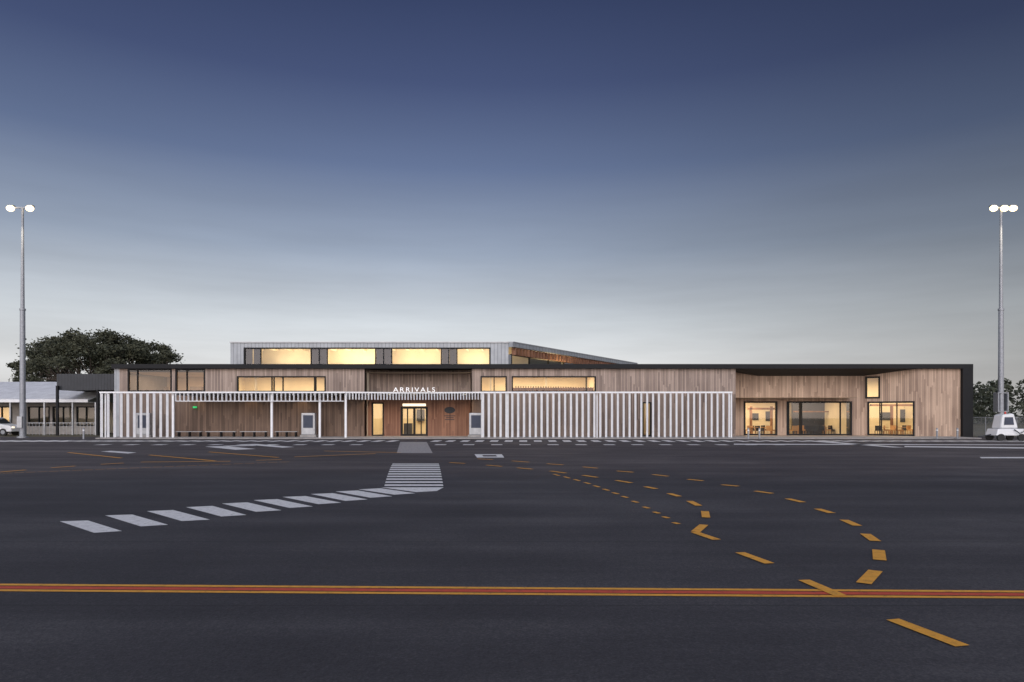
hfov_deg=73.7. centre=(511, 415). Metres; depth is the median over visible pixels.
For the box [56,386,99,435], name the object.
steel columns
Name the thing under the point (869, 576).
yellow taxi line markings
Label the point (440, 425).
entrance wall cladding
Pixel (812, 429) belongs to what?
dark lounge chairs
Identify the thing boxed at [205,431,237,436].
bench
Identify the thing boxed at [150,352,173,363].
gum tree
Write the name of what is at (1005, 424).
ground power unit
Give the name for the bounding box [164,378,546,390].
interior columns and beams
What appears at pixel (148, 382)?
end wall
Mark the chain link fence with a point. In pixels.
(992, 422)
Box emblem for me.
[444,407,454,419]
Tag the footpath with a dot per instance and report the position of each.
(572, 437)
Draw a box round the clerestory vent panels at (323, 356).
[246,349,455,363]
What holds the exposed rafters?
attached to the clerestory cladding at (500, 353)
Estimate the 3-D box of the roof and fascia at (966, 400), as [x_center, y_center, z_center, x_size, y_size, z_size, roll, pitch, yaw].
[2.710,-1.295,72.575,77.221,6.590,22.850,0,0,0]
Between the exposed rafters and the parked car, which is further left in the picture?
the parked car
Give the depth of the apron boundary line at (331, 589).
7.74 m
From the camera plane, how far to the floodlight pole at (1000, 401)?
59.86 m
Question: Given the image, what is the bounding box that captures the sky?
[0,0,1023,415]
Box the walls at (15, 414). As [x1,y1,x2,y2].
[0,403,94,433]
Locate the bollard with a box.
[956,428,958,438]
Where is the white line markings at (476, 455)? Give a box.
[0,440,1023,457]
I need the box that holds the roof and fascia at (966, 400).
[111,364,972,436]
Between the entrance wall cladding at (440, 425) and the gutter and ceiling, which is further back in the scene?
the gutter and ceiling
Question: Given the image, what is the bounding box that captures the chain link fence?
[973,417,1023,435]
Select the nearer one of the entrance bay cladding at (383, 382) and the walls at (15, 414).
the entrance bay cladding at (383, 382)
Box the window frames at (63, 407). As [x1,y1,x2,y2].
[0,406,94,432]
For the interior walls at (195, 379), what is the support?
on the interior floor
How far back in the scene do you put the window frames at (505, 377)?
62.28 m
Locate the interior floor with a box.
[377,434,912,435]
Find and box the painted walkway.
[397,442,431,452]
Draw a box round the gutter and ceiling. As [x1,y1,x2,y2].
[0,399,104,402]
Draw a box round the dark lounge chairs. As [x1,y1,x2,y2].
[750,425,906,433]
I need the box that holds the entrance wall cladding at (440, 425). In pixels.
[366,394,471,435]
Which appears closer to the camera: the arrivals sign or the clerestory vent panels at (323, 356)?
the arrivals sign
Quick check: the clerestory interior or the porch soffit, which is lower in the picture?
the porch soffit
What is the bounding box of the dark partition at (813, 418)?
[404,403,849,433]
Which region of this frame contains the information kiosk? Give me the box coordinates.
[136,413,152,436]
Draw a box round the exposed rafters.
[511,348,613,363]
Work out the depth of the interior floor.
63.35 m
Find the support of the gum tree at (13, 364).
on the ground
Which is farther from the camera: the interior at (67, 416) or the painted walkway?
the interior at (67, 416)
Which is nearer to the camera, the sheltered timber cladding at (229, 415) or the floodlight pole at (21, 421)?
the floodlight pole at (21, 421)
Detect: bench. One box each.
[176,431,203,436]
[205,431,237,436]
[240,431,268,436]
[275,431,298,436]
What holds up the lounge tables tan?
on the interior floor
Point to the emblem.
(449, 409)
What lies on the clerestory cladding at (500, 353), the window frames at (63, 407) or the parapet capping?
the parapet capping
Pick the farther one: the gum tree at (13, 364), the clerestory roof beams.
the gum tree at (13, 364)
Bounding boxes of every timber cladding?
[119,369,735,393]
[119,394,735,435]
[175,394,480,435]
[736,369,959,436]
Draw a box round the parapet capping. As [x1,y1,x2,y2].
[229,341,637,363]
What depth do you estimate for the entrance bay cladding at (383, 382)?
63.98 m
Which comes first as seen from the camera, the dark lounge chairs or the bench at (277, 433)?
the bench at (277, 433)
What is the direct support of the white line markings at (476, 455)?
on the asphalt apron
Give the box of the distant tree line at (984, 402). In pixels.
[973,378,1023,423]
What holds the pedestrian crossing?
on the asphalt apron
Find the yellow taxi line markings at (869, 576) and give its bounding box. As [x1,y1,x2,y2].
[3,451,967,645]
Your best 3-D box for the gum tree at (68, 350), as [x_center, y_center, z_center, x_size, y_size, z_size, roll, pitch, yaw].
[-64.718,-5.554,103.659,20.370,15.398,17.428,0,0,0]
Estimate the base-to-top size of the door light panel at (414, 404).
0.226 m
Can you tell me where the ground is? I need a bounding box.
[0,416,1023,436]
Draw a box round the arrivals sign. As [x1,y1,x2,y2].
[393,387,434,391]
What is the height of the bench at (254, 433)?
0.470 m
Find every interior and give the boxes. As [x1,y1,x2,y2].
[0,402,112,432]
[253,347,561,363]
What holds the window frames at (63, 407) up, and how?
attached to the walls at (15, 414)
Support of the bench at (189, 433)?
on the footpath
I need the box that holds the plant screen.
[57,374,113,391]
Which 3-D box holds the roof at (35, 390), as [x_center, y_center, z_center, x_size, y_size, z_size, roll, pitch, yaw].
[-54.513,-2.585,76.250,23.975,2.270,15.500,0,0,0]
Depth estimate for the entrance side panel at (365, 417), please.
61.94 m
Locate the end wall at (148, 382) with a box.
[114,369,166,436]
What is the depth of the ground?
70.89 m
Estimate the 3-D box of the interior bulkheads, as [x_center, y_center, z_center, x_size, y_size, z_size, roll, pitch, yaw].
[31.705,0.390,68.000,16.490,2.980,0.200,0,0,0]
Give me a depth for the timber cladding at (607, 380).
61.50 m
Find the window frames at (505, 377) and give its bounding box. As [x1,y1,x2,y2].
[127,347,914,435]
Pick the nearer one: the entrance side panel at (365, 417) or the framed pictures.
the entrance side panel at (365, 417)
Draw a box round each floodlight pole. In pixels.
[6,205,34,437]
[989,205,1016,437]
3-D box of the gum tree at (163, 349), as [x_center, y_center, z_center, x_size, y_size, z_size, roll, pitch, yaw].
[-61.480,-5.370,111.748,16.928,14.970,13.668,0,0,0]
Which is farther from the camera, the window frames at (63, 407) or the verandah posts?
the window frames at (63, 407)
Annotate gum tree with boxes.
[6,350,73,381]
[11,327,156,381]
[83,338,182,368]
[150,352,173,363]
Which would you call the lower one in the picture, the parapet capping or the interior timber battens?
the interior timber battens
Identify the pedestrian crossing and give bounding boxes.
[60,464,442,532]
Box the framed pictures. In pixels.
[752,409,904,421]
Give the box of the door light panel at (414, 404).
[403,404,425,405]
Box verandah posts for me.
[9,402,95,434]
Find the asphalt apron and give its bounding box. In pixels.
[0,437,1023,681]
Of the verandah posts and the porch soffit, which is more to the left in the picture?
the verandah posts
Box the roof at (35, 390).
[0,382,112,401]
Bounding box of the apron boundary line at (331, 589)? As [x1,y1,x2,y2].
[0,584,1023,597]
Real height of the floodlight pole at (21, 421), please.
20.425 m
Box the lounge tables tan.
[746,425,912,434]
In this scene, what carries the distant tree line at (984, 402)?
on the ground
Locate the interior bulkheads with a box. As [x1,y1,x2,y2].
[747,404,912,433]
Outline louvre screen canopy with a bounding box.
[99,392,732,436]
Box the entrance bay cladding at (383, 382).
[364,369,471,391]
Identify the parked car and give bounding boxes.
[0,417,18,435]
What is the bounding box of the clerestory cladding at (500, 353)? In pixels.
[230,342,636,363]
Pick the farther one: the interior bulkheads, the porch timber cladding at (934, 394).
the interior bulkheads
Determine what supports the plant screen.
on the roof at (35, 390)
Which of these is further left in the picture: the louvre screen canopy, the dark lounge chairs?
the louvre screen canopy
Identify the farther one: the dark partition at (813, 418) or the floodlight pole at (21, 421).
the dark partition at (813, 418)
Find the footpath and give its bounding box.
[95,436,981,438]
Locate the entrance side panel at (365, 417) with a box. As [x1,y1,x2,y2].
[364,394,365,435]
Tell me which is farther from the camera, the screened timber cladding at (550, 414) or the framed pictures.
the framed pictures
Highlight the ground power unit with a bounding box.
[978,412,1023,440]
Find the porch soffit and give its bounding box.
[736,369,910,375]
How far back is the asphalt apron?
9.37 m
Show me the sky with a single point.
(637, 181)
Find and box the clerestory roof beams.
[262,349,483,351]
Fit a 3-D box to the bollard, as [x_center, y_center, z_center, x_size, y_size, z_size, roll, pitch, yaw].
[37.323,1.530,57.200,0.167,0.940,0.167,0,0,0]
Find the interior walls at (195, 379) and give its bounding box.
[130,372,912,435]
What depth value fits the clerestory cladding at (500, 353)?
66.00 m
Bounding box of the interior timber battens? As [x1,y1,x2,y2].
[513,386,593,390]
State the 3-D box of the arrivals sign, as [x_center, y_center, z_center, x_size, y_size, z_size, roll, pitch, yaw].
[-8.455,-2.215,59.000,3.614,0.392,0.060,0,0,0]

